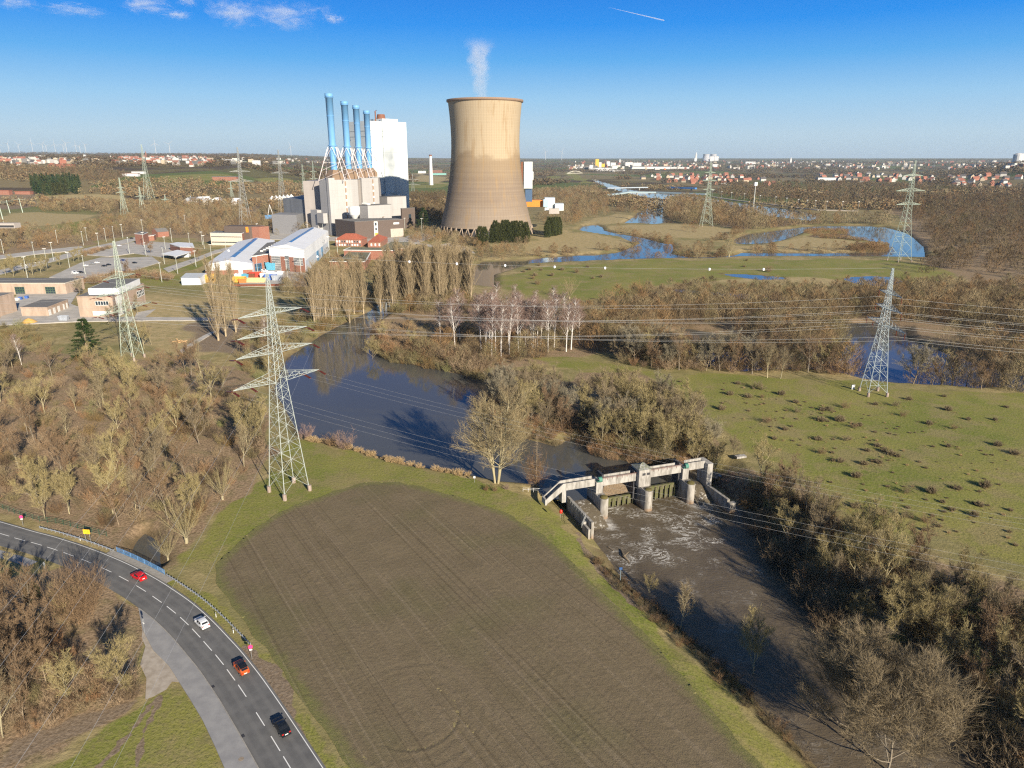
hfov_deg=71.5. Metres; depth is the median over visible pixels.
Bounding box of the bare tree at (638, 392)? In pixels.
[629,378,655,411]
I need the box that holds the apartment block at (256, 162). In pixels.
[252,160,260,164]
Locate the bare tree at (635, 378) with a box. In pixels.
[616,367,642,402]
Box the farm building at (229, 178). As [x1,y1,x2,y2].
[212,176,237,180]
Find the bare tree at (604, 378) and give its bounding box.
[593,369,618,403]
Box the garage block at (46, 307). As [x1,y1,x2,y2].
[20,299,68,315]
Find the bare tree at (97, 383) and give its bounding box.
[88,367,106,406]
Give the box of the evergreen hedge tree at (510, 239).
[506,222,514,241]
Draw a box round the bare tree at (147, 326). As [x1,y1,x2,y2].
[144,323,151,344]
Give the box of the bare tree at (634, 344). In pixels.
[622,326,651,362]
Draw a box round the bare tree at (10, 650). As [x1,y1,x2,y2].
[0,636,25,669]
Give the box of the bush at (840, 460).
[836,457,844,462]
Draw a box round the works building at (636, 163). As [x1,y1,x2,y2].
[633,162,641,165]
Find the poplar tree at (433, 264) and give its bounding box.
[427,240,442,295]
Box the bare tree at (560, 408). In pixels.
[557,396,574,430]
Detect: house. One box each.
[152,228,168,236]
[197,196,210,200]
[271,177,380,235]
[335,233,367,246]
[368,234,387,246]
[1014,174,1022,179]
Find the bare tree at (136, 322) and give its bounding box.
[130,319,140,346]
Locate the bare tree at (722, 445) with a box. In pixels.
[704,433,727,467]
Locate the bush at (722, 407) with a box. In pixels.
[717,404,726,409]
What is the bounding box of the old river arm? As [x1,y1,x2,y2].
[682,322,1023,391]
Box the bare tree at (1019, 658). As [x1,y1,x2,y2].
[988,639,1023,715]
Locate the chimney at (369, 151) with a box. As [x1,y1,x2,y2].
[362,110,382,176]
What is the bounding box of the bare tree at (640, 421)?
[624,400,658,444]
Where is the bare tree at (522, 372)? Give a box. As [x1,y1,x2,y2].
[513,363,528,391]
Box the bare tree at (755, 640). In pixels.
[736,603,776,673]
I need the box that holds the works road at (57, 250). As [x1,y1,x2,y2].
[0,246,82,258]
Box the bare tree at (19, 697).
[0,652,30,722]
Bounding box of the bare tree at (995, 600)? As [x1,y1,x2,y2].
[985,577,1023,618]
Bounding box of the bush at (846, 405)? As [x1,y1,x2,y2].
[840,400,850,407]
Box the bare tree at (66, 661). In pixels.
[37,648,83,706]
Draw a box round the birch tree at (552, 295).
[549,292,561,329]
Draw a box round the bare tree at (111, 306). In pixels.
[106,300,119,324]
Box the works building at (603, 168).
[593,167,611,170]
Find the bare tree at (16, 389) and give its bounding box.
[1,379,35,425]
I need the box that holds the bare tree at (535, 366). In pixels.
[526,359,549,383]
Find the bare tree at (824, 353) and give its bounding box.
[810,341,836,371]
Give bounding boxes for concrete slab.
[734,454,746,458]
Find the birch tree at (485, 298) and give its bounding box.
[476,292,496,348]
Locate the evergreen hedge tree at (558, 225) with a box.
[555,217,559,234]
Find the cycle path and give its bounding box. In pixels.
[0,550,36,566]
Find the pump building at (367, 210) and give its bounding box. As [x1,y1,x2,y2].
[359,203,391,217]
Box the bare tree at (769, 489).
[762,469,790,511]
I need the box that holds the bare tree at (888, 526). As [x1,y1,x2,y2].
[875,501,913,556]
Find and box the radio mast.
[753,182,757,211]
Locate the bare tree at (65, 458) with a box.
[38,435,80,490]
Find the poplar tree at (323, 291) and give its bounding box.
[315,261,333,318]
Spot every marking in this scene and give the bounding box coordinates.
[0,533,290,767]
[2,522,322,767]
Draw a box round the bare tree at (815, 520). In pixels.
[809,498,842,547]
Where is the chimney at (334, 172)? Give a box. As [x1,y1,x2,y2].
[318,93,349,180]
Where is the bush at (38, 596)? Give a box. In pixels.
[22,582,41,602]
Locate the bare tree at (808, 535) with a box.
[801,521,816,560]
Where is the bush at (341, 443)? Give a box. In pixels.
[334,427,357,449]
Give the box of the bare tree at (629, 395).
[611,391,633,409]
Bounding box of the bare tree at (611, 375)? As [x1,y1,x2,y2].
[591,364,613,395]
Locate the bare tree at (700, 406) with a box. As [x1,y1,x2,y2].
[676,391,706,431]
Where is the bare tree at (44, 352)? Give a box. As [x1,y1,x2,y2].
[34,340,62,375]
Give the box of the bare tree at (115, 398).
[107,385,141,429]
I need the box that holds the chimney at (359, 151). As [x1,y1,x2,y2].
[351,105,373,177]
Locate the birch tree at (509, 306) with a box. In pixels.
[504,294,511,315]
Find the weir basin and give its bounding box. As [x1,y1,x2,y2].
[594,495,723,533]
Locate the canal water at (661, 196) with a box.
[592,179,817,220]
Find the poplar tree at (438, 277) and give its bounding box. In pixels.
[429,243,450,300]
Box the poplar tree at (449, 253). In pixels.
[447,244,454,292]
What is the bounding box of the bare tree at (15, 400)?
[2,391,31,433]
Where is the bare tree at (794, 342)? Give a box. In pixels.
[781,330,804,368]
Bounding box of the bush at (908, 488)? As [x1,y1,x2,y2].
[900,485,914,492]
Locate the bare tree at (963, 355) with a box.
[941,350,978,383]
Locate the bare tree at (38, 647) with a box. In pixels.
[27,623,52,665]
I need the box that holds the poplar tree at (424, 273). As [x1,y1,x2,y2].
[415,241,431,299]
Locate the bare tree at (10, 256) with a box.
[5,253,16,271]
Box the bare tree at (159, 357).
[142,348,169,368]
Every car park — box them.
[49,256,158,277]
[88,241,171,256]
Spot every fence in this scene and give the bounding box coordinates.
[0,503,106,535]
[232,284,282,285]
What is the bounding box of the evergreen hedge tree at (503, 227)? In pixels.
[499,220,508,241]
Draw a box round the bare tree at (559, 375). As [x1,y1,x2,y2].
[548,362,573,388]
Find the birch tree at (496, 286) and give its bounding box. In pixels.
[489,280,505,300]
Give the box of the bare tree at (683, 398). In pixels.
[675,377,706,422]
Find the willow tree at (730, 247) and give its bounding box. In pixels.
[722,235,737,256]
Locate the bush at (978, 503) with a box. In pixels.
[975,500,984,506]
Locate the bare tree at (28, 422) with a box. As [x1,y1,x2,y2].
[14,401,38,446]
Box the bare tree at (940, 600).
[911,582,966,639]
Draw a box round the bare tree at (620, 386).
[610,374,639,405]
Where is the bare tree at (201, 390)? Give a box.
[182,385,206,422]
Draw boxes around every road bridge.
[606,187,647,190]
[666,187,696,190]
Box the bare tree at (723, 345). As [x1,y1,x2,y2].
[711,331,737,370]
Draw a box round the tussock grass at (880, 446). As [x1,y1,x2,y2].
[713,383,1023,522]
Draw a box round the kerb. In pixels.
[139,608,258,767]
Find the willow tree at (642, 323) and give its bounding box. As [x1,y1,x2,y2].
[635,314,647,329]
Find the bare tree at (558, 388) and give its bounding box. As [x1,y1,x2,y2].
[548,376,565,398]
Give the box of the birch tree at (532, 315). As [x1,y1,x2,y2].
[526,296,547,337]
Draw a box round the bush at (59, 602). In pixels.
[33,578,88,622]
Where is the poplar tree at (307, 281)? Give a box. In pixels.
[301,266,315,316]
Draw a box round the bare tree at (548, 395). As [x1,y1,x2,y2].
[538,382,564,421]
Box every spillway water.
[574,498,607,529]
[694,480,713,504]
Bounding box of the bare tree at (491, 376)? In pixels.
[484,366,501,389]
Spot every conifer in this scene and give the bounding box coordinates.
[66,318,106,359]
[370,275,378,296]
[416,207,429,230]
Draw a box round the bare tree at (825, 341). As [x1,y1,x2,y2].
[820,332,840,361]
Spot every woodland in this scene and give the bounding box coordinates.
[0,163,126,181]
[0,200,256,252]
[37,193,247,212]
[244,188,310,234]
[278,265,471,315]
[318,235,468,278]
[398,313,577,364]
[406,224,479,247]
[409,189,446,225]
[474,235,530,260]
[532,184,611,224]
[559,271,1023,351]
[562,190,645,221]
[651,327,868,376]
[663,191,896,229]
[714,178,1023,209]
[731,295,853,347]
[895,189,1023,276]
[903,348,1023,393]
[935,318,1023,367]
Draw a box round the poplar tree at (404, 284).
[398,243,411,298]
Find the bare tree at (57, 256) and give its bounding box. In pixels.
[54,251,60,263]
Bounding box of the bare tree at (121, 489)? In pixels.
[108,474,126,508]
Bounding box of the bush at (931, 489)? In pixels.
[925,485,938,493]
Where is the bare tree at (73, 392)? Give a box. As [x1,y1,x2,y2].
[65,382,76,411]
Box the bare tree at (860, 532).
[840,506,877,551]
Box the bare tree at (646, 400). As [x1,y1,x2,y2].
[635,386,667,430]
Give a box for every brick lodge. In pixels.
[134,231,148,244]
[148,234,155,240]
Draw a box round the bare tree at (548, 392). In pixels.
[537,379,559,408]
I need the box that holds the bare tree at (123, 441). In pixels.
[89,422,134,477]
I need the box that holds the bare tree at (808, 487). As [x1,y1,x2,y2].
[796,465,828,509]
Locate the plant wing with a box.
[335,218,403,238]
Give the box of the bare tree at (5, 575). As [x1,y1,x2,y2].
[0,562,17,621]
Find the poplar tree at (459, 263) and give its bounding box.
[454,246,463,287]
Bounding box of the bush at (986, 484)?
[979,478,993,487]
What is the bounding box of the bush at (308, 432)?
[294,423,314,440]
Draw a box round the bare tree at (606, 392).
[595,377,620,407]
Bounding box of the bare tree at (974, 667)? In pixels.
[960,643,996,688]
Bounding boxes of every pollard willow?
[155,485,207,543]
[199,456,241,499]
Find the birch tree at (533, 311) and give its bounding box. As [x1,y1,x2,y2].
[523,299,541,347]
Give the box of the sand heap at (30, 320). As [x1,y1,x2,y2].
[21,318,37,323]
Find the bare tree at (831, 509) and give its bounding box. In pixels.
[821,493,844,520]
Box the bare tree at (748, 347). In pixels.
[744,338,765,373]
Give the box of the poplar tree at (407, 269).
[398,241,415,308]
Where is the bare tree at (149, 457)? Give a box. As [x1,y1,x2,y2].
[138,448,158,494]
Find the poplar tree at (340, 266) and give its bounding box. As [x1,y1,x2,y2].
[333,259,352,308]
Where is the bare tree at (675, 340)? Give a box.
[671,330,690,369]
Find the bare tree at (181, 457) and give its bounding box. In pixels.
[166,437,201,485]
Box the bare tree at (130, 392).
[117,380,139,408]
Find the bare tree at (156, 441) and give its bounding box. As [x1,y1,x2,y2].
[125,426,164,468]
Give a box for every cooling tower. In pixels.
[439,97,533,237]
[702,154,709,160]
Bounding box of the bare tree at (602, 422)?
[588,403,616,444]
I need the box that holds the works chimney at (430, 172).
[429,155,432,184]
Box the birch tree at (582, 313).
[572,304,587,343]
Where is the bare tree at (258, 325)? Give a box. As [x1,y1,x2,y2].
[252,319,262,334]
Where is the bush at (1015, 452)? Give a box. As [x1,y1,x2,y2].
[1009,449,1021,454]
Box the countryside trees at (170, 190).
[0,162,1023,210]
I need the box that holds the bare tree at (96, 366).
[84,358,108,398]
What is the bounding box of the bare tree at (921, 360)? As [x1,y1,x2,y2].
[892,339,938,383]
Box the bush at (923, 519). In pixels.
[916,511,934,522]
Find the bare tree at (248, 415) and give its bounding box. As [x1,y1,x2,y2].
[229,403,262,452]
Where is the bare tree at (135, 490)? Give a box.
[120,480,148,516]
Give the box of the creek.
[129,534,160,567]
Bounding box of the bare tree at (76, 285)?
[72,277,82,292]
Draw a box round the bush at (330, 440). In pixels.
[320,432,340,445]
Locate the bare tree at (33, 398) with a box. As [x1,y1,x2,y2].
[17,386,34,411]
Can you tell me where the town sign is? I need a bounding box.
[83,529,90,541]
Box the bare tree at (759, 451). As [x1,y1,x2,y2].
[751,432,779,479]
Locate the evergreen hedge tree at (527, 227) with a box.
[522,222,530,241]
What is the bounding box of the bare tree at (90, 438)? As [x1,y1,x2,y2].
[75,432,98,473]
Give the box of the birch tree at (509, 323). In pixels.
[503,308,514,345]
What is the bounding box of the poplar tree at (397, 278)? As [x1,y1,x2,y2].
[389,252,407,299]
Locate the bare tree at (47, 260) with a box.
[39,254,50,269]
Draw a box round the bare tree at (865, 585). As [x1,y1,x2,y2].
[852,563,885,604]
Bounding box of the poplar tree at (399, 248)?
[393,242,403,293]
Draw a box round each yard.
[0,292,214,325]
[239,268,331,286]
[269,228,434,244]
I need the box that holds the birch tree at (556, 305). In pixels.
[543,295,563,346]
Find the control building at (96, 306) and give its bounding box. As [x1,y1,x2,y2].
[76,279,145,316]
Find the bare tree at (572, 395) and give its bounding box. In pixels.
[554,385,579,421]
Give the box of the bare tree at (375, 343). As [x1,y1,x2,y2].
[364,335,382,358]
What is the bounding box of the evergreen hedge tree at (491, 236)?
[489,224,496,242]
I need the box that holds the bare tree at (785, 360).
[777,345,794,378]
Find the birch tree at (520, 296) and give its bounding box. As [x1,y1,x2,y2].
[510,292,524,330]
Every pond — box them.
[725,274,782,279]
[845,276,893,285]
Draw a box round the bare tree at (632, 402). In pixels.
[613,390,641,431]
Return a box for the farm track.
[140,630,178,699]
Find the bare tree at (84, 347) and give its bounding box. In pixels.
[76,340,99,362]
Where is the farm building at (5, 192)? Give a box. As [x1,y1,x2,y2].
[0,190,12,194]
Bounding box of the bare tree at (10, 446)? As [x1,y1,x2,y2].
[0,422,19,469]
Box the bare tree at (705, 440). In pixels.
[684,420,714,457]
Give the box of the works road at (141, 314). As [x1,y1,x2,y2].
[134,309,154,318]
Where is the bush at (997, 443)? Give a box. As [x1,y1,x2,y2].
[993,440,1003,445]
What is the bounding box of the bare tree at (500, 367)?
[492,359,513,380]
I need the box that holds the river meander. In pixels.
[472,225,924,286]
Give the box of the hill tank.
[1012,153,1023,161]
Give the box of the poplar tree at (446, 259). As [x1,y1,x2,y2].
[441,243,451,293]
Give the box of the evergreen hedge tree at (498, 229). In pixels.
[494,222,500,242]
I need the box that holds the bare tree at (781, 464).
[777,451,800,492]
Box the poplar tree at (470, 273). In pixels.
[462,246,479,296]
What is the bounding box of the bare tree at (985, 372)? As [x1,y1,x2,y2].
[975,360,996,388]
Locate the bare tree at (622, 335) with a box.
[610,331,635,357]
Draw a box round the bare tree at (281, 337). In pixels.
[273,330,284,347]
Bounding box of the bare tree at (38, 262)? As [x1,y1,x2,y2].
[33,255,44,270]
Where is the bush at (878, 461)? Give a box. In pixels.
[874,458,883,463]
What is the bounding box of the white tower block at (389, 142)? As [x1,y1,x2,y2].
[349,110,409,207]
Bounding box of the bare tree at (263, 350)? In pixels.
[259,341,269,351]
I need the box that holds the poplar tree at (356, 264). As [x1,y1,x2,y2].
[351,254,367,306]
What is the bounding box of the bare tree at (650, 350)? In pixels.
[645,337,661,367]
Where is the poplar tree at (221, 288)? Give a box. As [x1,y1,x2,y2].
[212,259,230,336]
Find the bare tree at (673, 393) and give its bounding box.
[659,380,681,405]
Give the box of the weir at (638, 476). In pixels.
[542,457,712,518]
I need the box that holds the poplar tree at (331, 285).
[323,266,339,322]
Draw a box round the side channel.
[625,200,673,223]
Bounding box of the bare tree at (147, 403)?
[141,396,157,423]
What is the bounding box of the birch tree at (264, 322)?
[259,316,268,333]
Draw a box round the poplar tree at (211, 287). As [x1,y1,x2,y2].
[198,253,223,340]
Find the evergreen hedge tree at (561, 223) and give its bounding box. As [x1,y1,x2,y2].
[557,217,562,233]
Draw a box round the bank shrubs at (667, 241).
[519,198,894,257]
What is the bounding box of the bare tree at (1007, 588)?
[993,571,1023,601]
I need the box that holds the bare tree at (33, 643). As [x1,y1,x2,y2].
[9,619,45,677]
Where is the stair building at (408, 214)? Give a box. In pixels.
[400,207,415,228]
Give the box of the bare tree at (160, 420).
[143,409,171,445]
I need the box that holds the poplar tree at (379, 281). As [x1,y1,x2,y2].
[371,257,387,311]
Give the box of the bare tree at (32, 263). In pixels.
[22,256,35,274]
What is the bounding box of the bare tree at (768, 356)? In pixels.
[760,341,775,377]
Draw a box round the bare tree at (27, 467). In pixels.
[7,455,53,502]
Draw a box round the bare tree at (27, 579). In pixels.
[5,560,48,616]
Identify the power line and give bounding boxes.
[0,364,235,712]
[0,379,213,665]
[4,323,237,607]
[16,323,295,765]
[71,331,306,766]
[102,299,865,320]
[104,318,861,336]
[110,282,877,305]
[113,356,308,767]
[115,315,864,336]
[118,297,865,320]
[120,241,867,268]
[141,275,883,308]
[146,290,878,321]
[147,306,873,339]
[153,288,899,323]
[162,304,903,341]
[246,398,1019,579]
[257,396,1019,572]
[271,395,1013,564]
[310,378,1011,527]
[322,377,978,516]
[334,376,1009,516]
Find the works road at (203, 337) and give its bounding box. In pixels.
[181,331,215,352]
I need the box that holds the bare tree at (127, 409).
[123,403,139,431]
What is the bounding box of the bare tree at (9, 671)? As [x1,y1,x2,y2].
[0,638,34,700]
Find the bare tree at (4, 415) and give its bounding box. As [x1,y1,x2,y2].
[0,403,10,423]
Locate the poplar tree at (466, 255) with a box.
[460,245,475,295]
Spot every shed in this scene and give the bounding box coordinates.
[0,223,20,227]
[181,273,206,284]
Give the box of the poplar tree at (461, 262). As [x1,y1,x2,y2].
[457,248,465,290]
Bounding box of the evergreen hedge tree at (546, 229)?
[543,220,551,236]
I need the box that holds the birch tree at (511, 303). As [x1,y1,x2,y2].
[496,297,523,351]
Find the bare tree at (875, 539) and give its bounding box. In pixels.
[867,529,884,571]
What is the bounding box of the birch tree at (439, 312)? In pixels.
[431,299,445,334]
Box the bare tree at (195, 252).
[189,247,201,259]
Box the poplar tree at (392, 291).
[383,255,399,308]
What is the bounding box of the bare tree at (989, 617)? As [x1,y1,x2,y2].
[975,590,1015,654]
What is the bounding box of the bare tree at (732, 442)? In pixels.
[730,433,741,453]
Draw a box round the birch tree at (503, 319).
[496,305,511,343]
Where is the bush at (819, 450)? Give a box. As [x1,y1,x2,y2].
[815,445,827,453]
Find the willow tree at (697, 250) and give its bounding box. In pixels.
[691,245,703,257]
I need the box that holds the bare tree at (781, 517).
[777,497,804,543]
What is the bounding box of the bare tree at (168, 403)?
[163,394,182,430]
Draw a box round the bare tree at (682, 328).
[660,323,685,349]
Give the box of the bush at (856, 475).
[852,470,862,477]
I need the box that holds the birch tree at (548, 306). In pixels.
[535,299,556,347]
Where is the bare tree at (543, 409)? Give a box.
[535,397,555,430]
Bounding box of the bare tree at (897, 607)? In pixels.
[878,573,935,644]
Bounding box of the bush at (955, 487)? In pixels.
[950,484,963,489]
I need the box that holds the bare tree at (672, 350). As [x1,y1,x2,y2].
[656,342,678,363]
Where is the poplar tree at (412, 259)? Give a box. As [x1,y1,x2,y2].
[407,240,418,293]
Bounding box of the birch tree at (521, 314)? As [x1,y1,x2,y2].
[516,299,526,332]
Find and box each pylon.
[92,241,156,361]
[116,178,128,213]
[136,187,145,209]
[141,145,154,200]
[226,273,325,500]
[228,147,250,224]
[273,150,286,212]
[309,161,317,179]
[699,162,715,226]
[858,268,904,396]
[887,160,924,261]
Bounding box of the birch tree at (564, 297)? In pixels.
[559,291,573,320]
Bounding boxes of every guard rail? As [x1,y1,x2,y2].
[39,526,113,550]
[166,574,250,644]
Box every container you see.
[57,315,68,320]
[232,276,245,281]
[238,278,246,282]
[243,278,266,281]
[246,273,254,277]
[248,272,259,277]
[265,262,274,269]
[266,271,283,273]
[271,274,282,280]
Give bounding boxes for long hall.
[631,166,669,168]
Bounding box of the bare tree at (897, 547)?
[867,528,911,582]
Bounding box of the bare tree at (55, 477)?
[46,464,77,510]
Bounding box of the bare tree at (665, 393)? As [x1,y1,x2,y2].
[649,389,673,411]
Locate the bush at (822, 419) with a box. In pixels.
[816,416,827,421]
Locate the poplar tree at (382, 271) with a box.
[374,256,388,310]
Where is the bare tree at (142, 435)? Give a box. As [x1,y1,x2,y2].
[129,423,149,453]
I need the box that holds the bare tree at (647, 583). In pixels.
[643,572,657,592]
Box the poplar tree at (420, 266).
[413,242,427,301]
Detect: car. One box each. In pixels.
[130,571,146,581]
[194,616,209,629]
[233,659,249,676]
[272,716,291,737]
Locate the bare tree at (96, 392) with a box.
[91,386,102,407]
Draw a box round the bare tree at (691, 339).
[688,335,700,348]
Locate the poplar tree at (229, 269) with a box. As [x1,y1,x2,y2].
[222,258,244,331]
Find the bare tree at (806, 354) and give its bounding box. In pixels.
[800,338,817,368]
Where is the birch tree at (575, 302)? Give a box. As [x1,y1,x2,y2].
[562,297,584,349]
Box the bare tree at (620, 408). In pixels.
[606,396,630,434]
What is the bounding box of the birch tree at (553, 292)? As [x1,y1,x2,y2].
[547,284,558,321]
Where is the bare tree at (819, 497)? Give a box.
[812,480,847,525]
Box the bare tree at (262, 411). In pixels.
[245,395,270,435]
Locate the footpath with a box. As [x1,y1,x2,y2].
[138,608,256,767]
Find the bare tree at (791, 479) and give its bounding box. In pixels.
[782,467,801,510]
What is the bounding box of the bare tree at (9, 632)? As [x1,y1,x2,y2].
[0,610,22,653]
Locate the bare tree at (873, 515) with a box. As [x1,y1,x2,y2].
[845,495,891,543]
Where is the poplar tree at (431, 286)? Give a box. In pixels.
[420,251,434,296]
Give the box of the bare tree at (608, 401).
[598,395,622,431]
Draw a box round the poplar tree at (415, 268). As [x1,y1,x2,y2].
[410,245,419,297]
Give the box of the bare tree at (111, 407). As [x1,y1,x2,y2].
[96,399,116,423]
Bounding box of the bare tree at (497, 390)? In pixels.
[487,370,514,407]
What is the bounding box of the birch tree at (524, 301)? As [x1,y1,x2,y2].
[519,298,537,343]
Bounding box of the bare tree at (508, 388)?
[499,374,527,406]
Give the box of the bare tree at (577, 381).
[573,369,599,407]
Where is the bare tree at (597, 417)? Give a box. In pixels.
[582,395,611,431]
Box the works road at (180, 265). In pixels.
[163,247,228,272]
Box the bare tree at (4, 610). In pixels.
[0,591,12,645]
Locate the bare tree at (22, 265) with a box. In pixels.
[16,258,25,270]
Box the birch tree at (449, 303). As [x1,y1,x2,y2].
[443,297,465,342]
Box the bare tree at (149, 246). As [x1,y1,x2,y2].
[145,240,152,250]
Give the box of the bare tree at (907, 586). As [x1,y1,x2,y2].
[883,570,929,615]
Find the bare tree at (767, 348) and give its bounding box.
[757,335,778,368]
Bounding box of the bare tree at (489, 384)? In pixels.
[484,379,497,398]
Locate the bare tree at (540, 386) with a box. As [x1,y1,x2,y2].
[530,375,548,408]
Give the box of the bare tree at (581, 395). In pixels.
[574,379,595,408]
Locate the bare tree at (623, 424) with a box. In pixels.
[607,403,638,445]
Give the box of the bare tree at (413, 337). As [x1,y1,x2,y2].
[407,328,418,346]
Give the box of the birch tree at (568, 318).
[555,301,578,351]
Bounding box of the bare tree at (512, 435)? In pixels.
[449,382,535,483]
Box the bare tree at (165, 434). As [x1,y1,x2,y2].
[157,422,168,457]
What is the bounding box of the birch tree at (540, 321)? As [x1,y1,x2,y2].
[532,307,546,340]
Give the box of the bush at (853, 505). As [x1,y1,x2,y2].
[848,502,860,508]
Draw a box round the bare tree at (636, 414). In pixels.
[629,405,646,437]
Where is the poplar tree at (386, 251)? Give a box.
[379,241,396,305]
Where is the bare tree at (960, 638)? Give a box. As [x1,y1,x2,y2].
[934,613,976,673]
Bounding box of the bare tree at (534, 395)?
[517,379,547,420]
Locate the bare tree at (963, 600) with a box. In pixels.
[935,582,971,618]
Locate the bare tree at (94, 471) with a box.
[85,451,130,513]
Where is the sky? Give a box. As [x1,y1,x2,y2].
[0,0,1023,157]
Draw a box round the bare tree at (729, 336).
[715,326,737,356]
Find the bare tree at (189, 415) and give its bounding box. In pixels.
[180,394,217,443]
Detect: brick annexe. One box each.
[252,241,278,270]
[329,252,370,269]
[344,241,409,259]
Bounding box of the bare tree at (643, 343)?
[634,329,650,358]
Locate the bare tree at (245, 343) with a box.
[239,335,249,351]
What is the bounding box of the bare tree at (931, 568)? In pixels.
[919,558,937,585]
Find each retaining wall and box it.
[567,496,593,539]
[706,484,735,512]
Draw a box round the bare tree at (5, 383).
[0,371,9,401]
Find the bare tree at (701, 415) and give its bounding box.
[689,397,713,427]
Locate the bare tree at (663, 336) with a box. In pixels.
[653,326,674,356]
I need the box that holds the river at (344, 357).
[275,302,721,500]
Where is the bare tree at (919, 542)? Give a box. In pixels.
[909,516,937,569]
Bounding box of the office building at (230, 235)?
[210,225,269,245]
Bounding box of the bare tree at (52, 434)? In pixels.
[32,416,72,463]
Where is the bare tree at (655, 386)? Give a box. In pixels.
[637,380,657,398]
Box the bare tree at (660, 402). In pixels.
[655,386,683,417]
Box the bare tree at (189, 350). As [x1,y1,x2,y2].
[181,339,197,377]
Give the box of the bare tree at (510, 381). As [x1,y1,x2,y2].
[494,366,522,388]
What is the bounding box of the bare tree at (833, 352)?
[818,340,847,371]
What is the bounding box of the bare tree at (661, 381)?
[652,368,678,398]
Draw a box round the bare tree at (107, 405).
[99,396,128,428]
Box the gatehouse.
[162,242,194,257]
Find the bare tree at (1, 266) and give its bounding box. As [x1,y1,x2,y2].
[0,259,7,274]
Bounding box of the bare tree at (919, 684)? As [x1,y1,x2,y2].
[816,634,1000,767]
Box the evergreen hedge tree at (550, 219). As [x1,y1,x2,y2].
[547,217,554,235]
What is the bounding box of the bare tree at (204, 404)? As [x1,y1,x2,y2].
[185,395,211,429]
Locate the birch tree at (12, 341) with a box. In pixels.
[7,333,23,364]
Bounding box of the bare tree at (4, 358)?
[0,347,13,372]
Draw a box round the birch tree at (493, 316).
[483,300,502,349]
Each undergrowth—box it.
[0,318,194,368]
[0,360,272,533]
[0,615,143,741]
[72,267,174,284]
[81,244,110,255]
[231,314,318,386]
[290,289,476,331]
[364,316,497,374]
[399,327,577,370]
[478,386,578,437]
[482,395,720,480]
[584,550,824,767]
[613,343,861,374]
[740,466,1023,750]
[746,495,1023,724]
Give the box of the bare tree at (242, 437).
[235,423,253,466]
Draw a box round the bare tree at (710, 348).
[695,335,723,370]
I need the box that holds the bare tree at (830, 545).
[814,529,847,579]
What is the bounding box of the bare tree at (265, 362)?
[263,354,271,376]
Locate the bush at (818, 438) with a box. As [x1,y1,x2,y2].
[814,436,822,440]
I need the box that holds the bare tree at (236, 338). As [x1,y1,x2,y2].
[232,332,243,348]
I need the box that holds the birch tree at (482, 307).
[466,292,489,345]
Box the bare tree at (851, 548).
[844,529,876,579]
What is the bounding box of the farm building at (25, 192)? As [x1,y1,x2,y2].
[14,191,33,194]
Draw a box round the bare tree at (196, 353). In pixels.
[188,338,203,371]
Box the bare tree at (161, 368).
[146,361,165,381]
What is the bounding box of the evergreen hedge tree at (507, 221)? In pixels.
[503,220,510,241]
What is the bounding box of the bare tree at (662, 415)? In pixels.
[653,404,680,438]
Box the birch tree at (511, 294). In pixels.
[508,283,521,298]
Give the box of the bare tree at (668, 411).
[649,393,681,421]
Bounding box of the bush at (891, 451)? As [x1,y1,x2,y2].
[886,449,897,454]
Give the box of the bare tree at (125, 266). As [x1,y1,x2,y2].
[120,260,127,272]
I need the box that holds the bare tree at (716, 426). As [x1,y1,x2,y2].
[702,415,724,451]
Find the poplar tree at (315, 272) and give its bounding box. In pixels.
[303,258,329,321]
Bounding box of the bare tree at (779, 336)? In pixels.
[759,326,795,366]
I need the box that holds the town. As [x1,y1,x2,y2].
[0,157,1023,169]
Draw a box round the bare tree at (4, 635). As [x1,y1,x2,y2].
[0,614,7,664]
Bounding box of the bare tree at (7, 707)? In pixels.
[0,662,22,737]
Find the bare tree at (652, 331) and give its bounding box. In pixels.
[646,320,669,355]
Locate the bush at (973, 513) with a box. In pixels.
[970,509,980,516]
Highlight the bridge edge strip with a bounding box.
[107,550,173,582]
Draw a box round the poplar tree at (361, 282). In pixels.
[354,258,367,313]
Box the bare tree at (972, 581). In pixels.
[953,565,999,614]
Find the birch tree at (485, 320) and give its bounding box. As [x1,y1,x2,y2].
[478,304,493,341]
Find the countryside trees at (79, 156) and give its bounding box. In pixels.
[0,152,1023,185]
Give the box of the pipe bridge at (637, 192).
[607,191,706,195]
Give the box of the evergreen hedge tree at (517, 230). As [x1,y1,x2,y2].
[511,220,519,241]
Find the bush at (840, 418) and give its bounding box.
[834,414,845,421]
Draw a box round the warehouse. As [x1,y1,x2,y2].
[816,177,836,179]
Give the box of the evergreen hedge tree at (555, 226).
[550,217,557,235]
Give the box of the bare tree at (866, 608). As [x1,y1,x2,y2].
[846,586,877,623]
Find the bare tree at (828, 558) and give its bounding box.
[815,538,845,578]
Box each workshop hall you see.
[0,278,84,293]
[206,238,274,274]
[269,227,329,271]
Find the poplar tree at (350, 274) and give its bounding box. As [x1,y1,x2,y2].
[345,257,360,313]
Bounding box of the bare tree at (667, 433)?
[651,412,684,458]
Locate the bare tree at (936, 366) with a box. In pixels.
[922,354,944,384]
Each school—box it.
[122,173,139,176]
[131,171,145,173]
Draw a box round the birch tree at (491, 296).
[486,289,499,344]
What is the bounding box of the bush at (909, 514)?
[901,507,915,517]
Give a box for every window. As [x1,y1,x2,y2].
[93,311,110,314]
[95,301,107,304]
[115,295,123,315]
[272,256,280,269]
[285,256,289,270]
[294,258,302,264]
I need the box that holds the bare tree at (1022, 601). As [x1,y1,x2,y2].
[1020,592,1023,613]
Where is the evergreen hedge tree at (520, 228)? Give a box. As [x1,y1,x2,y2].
[517,220,524,242]

